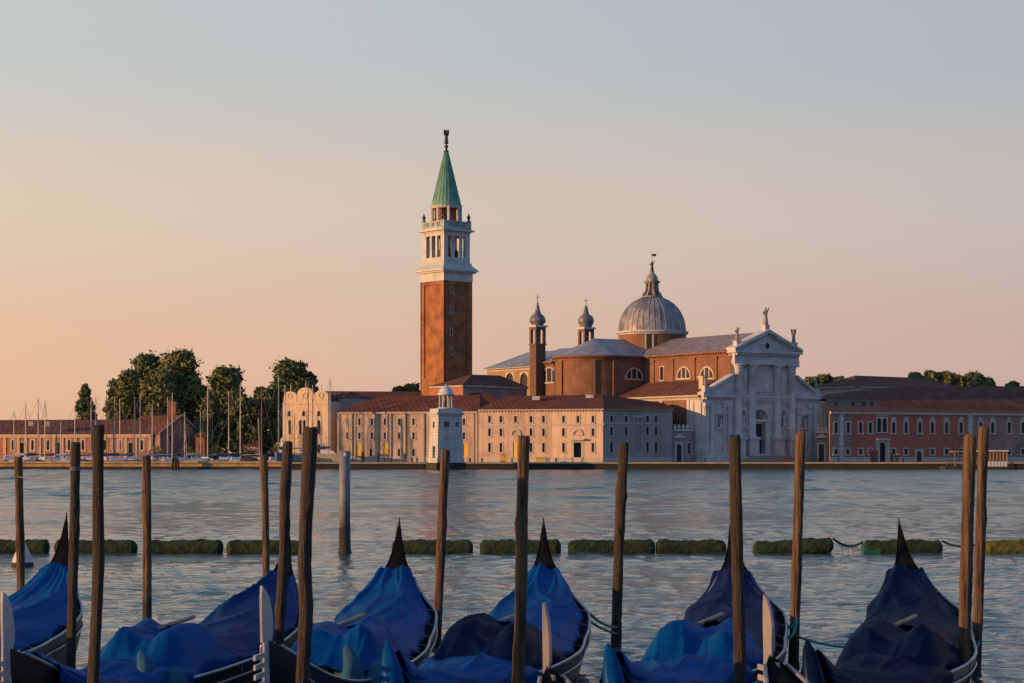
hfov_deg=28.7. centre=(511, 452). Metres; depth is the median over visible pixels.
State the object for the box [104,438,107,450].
window
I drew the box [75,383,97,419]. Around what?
slender tree
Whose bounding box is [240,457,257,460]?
motor boat
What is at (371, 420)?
window
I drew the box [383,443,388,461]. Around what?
door
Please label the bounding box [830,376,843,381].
round tree
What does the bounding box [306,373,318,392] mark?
broadleaf tree
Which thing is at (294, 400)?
arsenal house
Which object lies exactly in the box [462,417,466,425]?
window
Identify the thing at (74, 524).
mooring post
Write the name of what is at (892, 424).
window
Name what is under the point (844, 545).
float rope
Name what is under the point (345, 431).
window
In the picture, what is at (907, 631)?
gondola
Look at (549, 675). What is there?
gondola
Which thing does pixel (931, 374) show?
round tree
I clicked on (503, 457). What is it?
crate stack
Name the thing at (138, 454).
sailing boat
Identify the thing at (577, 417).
window
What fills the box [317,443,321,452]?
window
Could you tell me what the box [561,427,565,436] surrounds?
window
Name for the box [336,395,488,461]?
monastery hall
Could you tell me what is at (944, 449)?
window
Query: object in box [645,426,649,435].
window
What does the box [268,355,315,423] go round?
broadleaf tree
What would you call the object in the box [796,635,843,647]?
mooring rope
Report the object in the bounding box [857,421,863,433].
window
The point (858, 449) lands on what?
window
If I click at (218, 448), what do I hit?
hedge
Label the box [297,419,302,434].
window
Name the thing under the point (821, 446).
door
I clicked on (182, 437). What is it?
window
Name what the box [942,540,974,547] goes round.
float rope
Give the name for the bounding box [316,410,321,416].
window
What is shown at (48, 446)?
window
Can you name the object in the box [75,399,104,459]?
sailing boat
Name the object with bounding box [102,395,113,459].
sailing boat
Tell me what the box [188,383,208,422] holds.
broadleaf tree
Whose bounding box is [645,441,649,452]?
window
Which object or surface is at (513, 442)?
door
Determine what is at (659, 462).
quay edge
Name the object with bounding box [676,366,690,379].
thermal window
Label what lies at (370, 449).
window
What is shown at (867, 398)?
cloister range
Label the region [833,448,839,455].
window
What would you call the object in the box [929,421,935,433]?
window
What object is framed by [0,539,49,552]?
float tube
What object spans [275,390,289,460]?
sailing boat
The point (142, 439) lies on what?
window
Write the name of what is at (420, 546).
float tube
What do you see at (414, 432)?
window
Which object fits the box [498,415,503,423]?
window
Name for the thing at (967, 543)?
mooring post
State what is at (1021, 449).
window
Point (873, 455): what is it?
notice kiosk
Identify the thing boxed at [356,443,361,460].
door
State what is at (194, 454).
sailing boat
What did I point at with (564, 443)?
window
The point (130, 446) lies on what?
door
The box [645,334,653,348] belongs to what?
drum window
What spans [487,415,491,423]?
window
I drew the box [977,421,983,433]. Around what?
window
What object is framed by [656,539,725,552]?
float tube
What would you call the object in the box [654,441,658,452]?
window
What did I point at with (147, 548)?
mooring post
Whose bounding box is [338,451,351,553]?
painted post
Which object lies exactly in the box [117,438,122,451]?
window
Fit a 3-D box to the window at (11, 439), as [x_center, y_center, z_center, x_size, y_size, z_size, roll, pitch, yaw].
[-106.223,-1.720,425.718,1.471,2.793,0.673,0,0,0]
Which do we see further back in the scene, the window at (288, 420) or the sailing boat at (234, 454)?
the window at (288, 420)
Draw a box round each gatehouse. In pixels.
[672,424,693,461]
[815,427,828,461]
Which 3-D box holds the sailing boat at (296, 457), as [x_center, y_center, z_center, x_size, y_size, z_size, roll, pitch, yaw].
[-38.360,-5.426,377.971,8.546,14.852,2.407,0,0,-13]
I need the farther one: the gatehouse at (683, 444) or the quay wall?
the gatehouse at (683, 444)
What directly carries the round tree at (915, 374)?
on the ground
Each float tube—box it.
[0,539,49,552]
[54,539,137,552]
[151,538,223,553]
[226,539,298,553]
[392,539,472,553]
[480,539,560,553]
[568,539,654,553]
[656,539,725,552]
[753,537,833,552]
[861,539,942,552]
[985,539,1023,553]
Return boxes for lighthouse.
[426,384,465,469]
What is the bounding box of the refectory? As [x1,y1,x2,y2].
[813,376,957,430]
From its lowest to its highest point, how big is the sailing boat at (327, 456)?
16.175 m
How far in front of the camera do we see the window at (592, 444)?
368.70 m
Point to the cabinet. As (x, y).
(896, 457)
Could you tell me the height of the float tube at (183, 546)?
0.568 m
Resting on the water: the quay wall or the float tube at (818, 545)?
the float tube at (818, 545)
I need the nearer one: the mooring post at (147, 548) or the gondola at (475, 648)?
the gondola at (475, 648)
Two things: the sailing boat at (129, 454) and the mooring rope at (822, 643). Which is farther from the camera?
the sailing boat at (129, 454)
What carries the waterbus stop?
on the water
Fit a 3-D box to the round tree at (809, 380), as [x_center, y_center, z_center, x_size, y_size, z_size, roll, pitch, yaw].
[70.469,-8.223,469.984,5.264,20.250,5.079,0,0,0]
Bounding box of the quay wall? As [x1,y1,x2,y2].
[292,464,1023,469]
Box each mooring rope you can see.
[588,611,616,628]
[590,620,616,634]
[787,621,797,638]
[788,617,797,628]
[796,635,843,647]
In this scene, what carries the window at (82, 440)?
in the boathouse
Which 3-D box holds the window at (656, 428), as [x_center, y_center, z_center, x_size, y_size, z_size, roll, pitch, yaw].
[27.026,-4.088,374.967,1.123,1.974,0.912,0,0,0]
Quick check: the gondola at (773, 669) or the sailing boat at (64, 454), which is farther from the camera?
the sailing boat at (64, 454)
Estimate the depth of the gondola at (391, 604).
23.93 m
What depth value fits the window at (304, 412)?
389.38 m
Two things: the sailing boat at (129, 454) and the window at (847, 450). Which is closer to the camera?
the sailing boat at (129, 454)
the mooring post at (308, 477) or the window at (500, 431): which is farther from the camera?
the window at (500, 431)
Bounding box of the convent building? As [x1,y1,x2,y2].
[820,399,1023,461]
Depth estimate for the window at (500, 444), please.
374.42 m
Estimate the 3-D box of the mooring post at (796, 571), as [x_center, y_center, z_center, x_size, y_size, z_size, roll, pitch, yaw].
[3.875,2.149,27.398,0.294,4.903,0.178,0,0,0]
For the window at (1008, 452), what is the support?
in the convent building
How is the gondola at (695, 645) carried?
on the water
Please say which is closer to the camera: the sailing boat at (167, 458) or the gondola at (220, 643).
the gondola at (220, 643)
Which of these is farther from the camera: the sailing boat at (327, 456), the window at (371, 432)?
the window at (371, 432)
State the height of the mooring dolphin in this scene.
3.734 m
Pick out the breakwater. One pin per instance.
(137, 465)
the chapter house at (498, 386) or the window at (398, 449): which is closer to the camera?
the window at (398, 449)
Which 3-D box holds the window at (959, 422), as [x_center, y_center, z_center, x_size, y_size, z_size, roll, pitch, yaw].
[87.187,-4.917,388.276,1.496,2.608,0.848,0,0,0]
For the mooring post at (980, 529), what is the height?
4.968 m
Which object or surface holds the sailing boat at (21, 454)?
on the water
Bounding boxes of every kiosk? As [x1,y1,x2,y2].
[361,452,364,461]
[869,450,878,461]
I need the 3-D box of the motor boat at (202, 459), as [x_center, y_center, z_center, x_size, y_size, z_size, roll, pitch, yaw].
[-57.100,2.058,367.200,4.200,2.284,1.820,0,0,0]
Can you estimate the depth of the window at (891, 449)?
382.50 m
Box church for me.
[484,254,821,461]
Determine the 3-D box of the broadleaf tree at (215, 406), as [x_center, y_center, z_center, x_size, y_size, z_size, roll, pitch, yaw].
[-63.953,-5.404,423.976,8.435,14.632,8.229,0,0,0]
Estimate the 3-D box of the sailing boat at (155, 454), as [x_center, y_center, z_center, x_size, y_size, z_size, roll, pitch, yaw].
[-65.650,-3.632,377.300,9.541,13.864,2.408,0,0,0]
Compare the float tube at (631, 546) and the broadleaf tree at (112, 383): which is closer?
the float tube at (631, 546)
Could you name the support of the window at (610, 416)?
in the monastery wing
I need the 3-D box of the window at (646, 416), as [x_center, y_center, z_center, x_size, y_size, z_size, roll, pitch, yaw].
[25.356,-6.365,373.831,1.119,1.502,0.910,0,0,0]
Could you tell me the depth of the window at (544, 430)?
371.73 m
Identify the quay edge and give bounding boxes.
[281,462,1023,463]
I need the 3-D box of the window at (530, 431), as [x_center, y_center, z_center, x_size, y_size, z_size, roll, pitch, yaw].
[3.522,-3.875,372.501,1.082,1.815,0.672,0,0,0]
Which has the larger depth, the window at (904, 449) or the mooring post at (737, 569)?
the window at (904, 449)
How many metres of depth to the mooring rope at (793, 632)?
27.16 m
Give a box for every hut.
[194,432,208,456]
[246,441,260,456]
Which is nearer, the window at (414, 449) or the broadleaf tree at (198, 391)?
the window at (414, 449)
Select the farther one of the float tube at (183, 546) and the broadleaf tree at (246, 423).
the broadleaf tree at (246, 423)
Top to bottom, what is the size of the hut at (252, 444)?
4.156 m
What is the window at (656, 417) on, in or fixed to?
in the monastery wing
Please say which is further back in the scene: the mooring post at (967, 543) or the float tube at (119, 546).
the float tube at (119, 546)
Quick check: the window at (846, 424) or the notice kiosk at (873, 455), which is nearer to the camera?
the notice kiosk at (873, 455)
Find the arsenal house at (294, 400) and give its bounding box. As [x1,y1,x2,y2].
[282,383,358,452]
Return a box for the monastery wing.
[478,395,674,461]
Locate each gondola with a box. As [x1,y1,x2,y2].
[0,512,83,680]
[0,535,298,682]
[253,518,437,682]
[380,518,590,682]
[537,602,571,682]
[599,525,788,682]
[757,594,809,682]
[800,518,977,682]
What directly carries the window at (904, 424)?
in the convent building
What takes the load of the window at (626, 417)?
in the monastery wing
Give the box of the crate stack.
[500,454,507,461]
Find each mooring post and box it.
[14,456,24,590]
[65,442,80,668]
[87,424,104,682]
[141,455,151,619]
[259,455,269,576]
[274,441,292,644]
[296,426,317,682]
[433,449,449,648]
[512,436,529,682]
[610,443,628,647]
[729,435,745,682]
[788,431,805,671]
[958,434,976,682]
[972,426,988,672]
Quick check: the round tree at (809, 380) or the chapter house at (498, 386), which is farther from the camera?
the round tree at (809, 380)
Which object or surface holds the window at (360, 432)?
in the monastery hall
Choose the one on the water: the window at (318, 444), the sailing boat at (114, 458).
the sailing boat at (114, 458)
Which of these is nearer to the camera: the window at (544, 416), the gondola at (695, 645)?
the gondola at (695, 645)
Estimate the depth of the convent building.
385.59 m
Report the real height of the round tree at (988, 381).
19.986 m
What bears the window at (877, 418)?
in the convent building
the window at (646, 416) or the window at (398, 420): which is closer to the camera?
the window at (646, 416)
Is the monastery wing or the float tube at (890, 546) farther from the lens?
the monastery wing
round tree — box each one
[804,376,818,386]
[814,373,830,384]
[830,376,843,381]
[908,371,923,377]
[923,369,941,381]
[938,370,958,384]
[951,374,966,386]
[963,370,984,386]
[982,376,995,385]
[1005,381,1020,385]
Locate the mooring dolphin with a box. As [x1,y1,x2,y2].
[171,457,179,469]
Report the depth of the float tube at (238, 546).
59.79 m
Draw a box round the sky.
[0,0,1023,452]
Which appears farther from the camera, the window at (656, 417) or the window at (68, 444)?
the window at (68, 444)
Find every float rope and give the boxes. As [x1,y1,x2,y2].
[832,538,863,551]
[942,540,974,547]
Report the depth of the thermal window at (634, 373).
403.71 m
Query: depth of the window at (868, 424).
380.45 m
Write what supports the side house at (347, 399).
on the ground
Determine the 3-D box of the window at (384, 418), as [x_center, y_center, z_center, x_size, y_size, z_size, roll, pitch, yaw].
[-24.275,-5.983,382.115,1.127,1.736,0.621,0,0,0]
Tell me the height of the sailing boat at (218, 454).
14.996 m
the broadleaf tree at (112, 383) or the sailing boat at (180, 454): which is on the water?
the sailing boat at (180, 454)
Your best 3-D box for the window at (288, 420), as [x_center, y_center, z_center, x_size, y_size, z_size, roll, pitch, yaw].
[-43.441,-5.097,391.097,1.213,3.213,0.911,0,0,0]
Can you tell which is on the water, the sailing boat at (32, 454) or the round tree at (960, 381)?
the sailing boat at (32, 454)
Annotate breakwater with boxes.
[0,461,281,469]
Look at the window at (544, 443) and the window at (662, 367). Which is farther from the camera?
the window at (662, 367)
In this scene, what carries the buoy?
on the water
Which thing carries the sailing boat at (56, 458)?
on the water
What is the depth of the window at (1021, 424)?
393.68 m
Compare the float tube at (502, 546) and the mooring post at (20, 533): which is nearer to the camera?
the mooring post at (20, 533)
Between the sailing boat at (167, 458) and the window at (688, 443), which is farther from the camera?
the window at (688, 443)
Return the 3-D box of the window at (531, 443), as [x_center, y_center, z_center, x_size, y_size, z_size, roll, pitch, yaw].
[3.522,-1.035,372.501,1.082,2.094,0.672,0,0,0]
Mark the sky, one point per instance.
(247, 184)
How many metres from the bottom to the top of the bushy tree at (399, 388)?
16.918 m
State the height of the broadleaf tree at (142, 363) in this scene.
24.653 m
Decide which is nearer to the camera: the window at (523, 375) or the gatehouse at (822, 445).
the gatehouse at (822, 445)
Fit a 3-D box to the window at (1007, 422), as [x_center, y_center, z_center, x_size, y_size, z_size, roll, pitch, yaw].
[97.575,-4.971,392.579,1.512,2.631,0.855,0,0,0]
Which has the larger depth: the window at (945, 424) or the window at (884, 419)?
the window at (945, 424)
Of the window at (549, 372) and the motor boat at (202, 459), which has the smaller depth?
the motor boat at (202, 459)
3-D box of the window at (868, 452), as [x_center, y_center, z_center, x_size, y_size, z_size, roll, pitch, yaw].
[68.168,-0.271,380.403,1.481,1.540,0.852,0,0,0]
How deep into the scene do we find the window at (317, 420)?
387.39 m
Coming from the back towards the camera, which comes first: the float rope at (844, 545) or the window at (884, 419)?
the window at (884, 419)
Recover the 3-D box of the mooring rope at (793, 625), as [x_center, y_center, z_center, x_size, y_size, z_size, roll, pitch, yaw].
[3.827,2.328,27.363,0.209,0.169,0.038,0,0,44]
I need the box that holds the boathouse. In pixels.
[0,419,151,458]
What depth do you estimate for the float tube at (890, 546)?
59.79 m
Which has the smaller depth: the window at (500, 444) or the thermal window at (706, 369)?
the window at (500, 444)
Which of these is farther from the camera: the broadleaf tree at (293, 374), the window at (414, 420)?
the broadleaf tree at (293, 374)
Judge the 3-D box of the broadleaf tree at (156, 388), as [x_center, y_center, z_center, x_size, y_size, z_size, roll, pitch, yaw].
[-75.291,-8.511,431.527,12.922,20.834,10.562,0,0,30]
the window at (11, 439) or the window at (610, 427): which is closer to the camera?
the window at (610, 427)
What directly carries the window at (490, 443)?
in the monastery wing
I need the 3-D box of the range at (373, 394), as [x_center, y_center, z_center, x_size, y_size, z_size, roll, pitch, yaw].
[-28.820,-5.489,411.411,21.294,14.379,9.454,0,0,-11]
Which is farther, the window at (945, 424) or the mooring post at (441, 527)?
the window at (945, 424)
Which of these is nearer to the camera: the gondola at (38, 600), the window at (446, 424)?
the gondola at (38, 600)
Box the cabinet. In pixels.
[895,454,898,461]
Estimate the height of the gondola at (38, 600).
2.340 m
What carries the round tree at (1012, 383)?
on the ground
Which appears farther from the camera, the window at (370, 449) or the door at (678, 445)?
the window at (370, 449)
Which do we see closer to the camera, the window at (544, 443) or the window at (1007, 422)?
the window at (544, 443)
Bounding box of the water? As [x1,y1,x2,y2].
[0,469,1023,682]
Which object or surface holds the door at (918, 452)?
in the convent building
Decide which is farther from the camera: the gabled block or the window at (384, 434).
the gabled block
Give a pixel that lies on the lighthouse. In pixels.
(446, 432)
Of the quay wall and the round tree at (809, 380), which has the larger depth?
the round tree at (809, 380)
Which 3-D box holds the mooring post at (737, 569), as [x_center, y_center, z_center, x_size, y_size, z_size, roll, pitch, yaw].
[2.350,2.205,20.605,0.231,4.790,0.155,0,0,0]
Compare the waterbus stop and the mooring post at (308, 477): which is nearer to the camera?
the mooring post at (308, 477)
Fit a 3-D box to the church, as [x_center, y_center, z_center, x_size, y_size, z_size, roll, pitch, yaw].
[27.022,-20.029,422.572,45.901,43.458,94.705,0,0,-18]
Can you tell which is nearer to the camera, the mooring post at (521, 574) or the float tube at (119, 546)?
the mooring post at (521, 574)
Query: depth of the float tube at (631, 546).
59.78 m
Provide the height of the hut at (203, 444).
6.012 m
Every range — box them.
[327,391,420,397]
[818,386,1023,430]
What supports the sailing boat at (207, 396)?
on the water
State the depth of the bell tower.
416.30 m
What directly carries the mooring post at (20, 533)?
in the water
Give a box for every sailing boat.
[0,403,42,460]
[0,413,30,460]
[11,398,57,459]
[33,404,52,460]
[36,419,70,459]
[45,406,91,460]
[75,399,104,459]
[78,397,110,455]
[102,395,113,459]
[104,399,129,457]
[104,399,138,460]
[108,397,153,459]
[118,393,153,458]
[140,397,187,459]
[144,404,158,459]
[150,393,188,460]
[159,412,200,459]
[174,412,218,459]
[200,381,212,460]
[204,391,245,459]
[211,384,260,460]
[241,388,275,460]
[256,376,294,459]
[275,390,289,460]
[289,381,321,453]
[291,385,328,461]
[313,378,350,461]
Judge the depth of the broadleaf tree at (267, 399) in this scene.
426.11 m
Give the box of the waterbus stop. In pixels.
[939,450,1008,469]
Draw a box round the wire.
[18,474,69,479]
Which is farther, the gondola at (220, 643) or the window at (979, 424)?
the window at (979, 424)
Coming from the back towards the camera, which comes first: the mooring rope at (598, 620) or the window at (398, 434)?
the window at (398, 434)
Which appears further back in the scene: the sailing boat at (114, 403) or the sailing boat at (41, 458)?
the sailing boat at (114, 403)
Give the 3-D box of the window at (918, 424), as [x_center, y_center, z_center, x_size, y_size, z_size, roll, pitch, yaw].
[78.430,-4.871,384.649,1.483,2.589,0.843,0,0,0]
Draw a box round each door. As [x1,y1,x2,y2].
[20,441,23,456]
[55,441,59,456]
[127,441,133,456]
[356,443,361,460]
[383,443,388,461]
[463,443,468,460]
[511,440,517,461]
[675,442,682,461]
[817,442,825,461]
[915,449,923,461]
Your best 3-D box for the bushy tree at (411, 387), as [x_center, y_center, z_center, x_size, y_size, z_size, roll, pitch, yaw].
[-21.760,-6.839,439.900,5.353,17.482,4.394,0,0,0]
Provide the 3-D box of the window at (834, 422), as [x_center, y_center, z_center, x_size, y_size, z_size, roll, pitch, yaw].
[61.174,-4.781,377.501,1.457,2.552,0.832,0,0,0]
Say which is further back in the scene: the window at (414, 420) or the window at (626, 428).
the window at (414, 420)
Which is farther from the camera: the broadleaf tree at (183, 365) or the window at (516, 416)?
the broadleaf tree at (183, 365)
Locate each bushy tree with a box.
[392,385,406,391]
[402,382,419,392]
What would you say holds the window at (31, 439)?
in the boathouse
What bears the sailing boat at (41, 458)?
on the water
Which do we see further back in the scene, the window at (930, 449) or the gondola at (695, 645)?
the window at (930, 449)
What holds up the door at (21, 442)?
in the boathouse
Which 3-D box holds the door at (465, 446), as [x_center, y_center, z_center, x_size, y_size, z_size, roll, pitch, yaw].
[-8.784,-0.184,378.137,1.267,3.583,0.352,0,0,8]
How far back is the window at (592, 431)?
368.66 m
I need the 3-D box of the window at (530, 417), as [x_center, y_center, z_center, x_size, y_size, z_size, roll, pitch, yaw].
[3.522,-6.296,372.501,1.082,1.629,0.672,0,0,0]
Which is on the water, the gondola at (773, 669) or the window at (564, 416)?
the gondola at (773, 669)
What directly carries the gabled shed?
on the ground
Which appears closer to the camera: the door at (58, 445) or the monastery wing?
the monastery wing
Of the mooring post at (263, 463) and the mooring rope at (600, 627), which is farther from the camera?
the mooring post at (263, 463)
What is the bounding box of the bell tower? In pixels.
[414,129,478,394]
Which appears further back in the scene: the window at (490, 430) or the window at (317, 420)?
the window at (317, 420)
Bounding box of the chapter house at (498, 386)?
[428,375,528,398]
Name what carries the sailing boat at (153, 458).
on the water
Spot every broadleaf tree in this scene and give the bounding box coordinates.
[102,377,121,419]
[108,368,145,419]
[129,350,160,396]
[135,365,194,418]
[153,346,204,420]
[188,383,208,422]
[192,393,227,450]
[199,364,249,448]
[222,394,269,456]
[251,386,282,453]
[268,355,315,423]
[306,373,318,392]
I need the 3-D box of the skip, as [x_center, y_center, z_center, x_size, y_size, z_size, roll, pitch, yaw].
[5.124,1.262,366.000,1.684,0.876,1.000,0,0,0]
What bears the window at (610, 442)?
in the monastery wing
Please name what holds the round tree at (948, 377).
on the ground
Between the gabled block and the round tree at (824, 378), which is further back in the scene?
the round tree at (824, 378)
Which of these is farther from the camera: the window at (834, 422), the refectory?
the refectory
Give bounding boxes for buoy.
[11,544,33,566]
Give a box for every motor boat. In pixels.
[193,458,209,460]
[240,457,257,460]
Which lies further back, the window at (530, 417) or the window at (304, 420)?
the window at (304, 420)
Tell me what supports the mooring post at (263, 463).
in the water
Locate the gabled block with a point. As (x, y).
(489, 398)
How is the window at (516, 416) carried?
in the monastery wing
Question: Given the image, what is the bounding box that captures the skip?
[535,457,544,461]
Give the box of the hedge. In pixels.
[148,443,281,459]
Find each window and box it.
[10,438,15,450]
[29,438,35,450]
[46,438,50,450]
[66,438,71,450]
[80,438,85,450]
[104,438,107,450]
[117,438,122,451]
[139,438,144,451]
[168,435,173,442]
[181,435,189,443]
[287,419,292,434]
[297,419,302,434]
[301,410,306,416]
[302,419,306,431]
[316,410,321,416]
[316,419,321,434]
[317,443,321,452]
[344,431,349,439]
[356,417,361,425]
[356,431,361,439]
[368,448,372,456]
[369,417,374,425]
[369,431,374,439]
[382,417,387,425]
[382,431,387,439]
[396,417,401,425]
[396,431,401,439]
[396,448,400,456]
[410,417,415,425]
[410,431,415,439]
[411,448,415,456]
[443,421,449,427]
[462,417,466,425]
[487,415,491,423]
[487,427,491,436]
[487,442,491,452]
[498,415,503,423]
[498,427,503,436]
[498,442,503,452]
[505,372,513,380]
[513,415,517,423]
[520,372,527,385]
[528,415,533,423]
[528,427,533,436]
[529,442,533,452]
[541,415,545,423]
[541,427,545,436]
[541,442,545,452]
[544,367,554,383]
[561,415,565,423]
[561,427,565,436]
[561,442,565,452]
[575,415,580,423]
[590,415,595,423]
[590,427,595,436]
[590,442,595,452]
[609,415,614,422]
[609,426,613,435]
[609,441,613,452]
[623,415,628,422]
[623,426,628,435]
[625,367,643,379]
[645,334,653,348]
[645,415,650,422]
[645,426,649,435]
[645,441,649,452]
[653,415,658,422]
[653,426,658,435]
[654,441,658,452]
[659,366,663,380]
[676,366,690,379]
[686,442,691,454]
[699,366,712,379]
[833,421,839,433]
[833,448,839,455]
[844,448,851,455]
[845,421,851,433]
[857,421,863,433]
[857,448,863,455]
[867,421,873,433]
[867,448,873,455]
[876,417,881,432]
[882,417,887,432]
[890,421,896,433]
[890,448,896,455]
[903,421,909,433]
[903,448,909,455]
[916,421,922,433]
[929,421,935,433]
[929,448,935,455]
[943,421,949,433]
[943,448,949,455]
[958,421,964,433]
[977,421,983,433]
[989,421,995,433]
[1006,421,1012,433]
[1006,448,1012,455]
[1020,421,1023,433]
[1020,448,1023,455]
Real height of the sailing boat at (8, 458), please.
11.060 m
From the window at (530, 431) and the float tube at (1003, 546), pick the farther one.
the window at (530, 431)
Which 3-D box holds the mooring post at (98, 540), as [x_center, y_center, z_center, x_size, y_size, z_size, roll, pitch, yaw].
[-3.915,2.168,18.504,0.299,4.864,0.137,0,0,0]
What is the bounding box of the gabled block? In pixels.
[468,393,498,402]
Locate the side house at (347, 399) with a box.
[336,392,373,408]
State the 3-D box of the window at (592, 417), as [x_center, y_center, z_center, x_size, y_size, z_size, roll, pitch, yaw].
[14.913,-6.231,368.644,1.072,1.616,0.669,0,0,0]
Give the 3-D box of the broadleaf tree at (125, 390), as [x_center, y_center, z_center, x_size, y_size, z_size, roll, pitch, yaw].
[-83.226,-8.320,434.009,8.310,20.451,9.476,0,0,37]
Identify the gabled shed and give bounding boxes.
[138,402,198,458]
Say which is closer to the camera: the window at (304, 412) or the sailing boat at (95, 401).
the sailing boat at (95, 401)
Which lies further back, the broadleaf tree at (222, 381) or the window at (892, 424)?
the broadleaf tree at (222, 381)
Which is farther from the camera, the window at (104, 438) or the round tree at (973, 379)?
the round tree at (973, 379)
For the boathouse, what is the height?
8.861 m
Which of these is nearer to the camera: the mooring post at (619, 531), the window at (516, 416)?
the mooring post at (619, 531)
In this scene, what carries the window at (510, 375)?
in the church
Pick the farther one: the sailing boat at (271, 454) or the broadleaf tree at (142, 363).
the broadleaf tree at (142, 363)
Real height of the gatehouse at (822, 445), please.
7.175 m
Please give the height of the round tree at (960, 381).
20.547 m
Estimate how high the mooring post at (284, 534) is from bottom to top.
4.757 m
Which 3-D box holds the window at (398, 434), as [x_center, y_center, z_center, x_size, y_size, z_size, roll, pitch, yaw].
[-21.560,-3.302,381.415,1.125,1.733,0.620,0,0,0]
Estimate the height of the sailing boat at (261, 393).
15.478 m

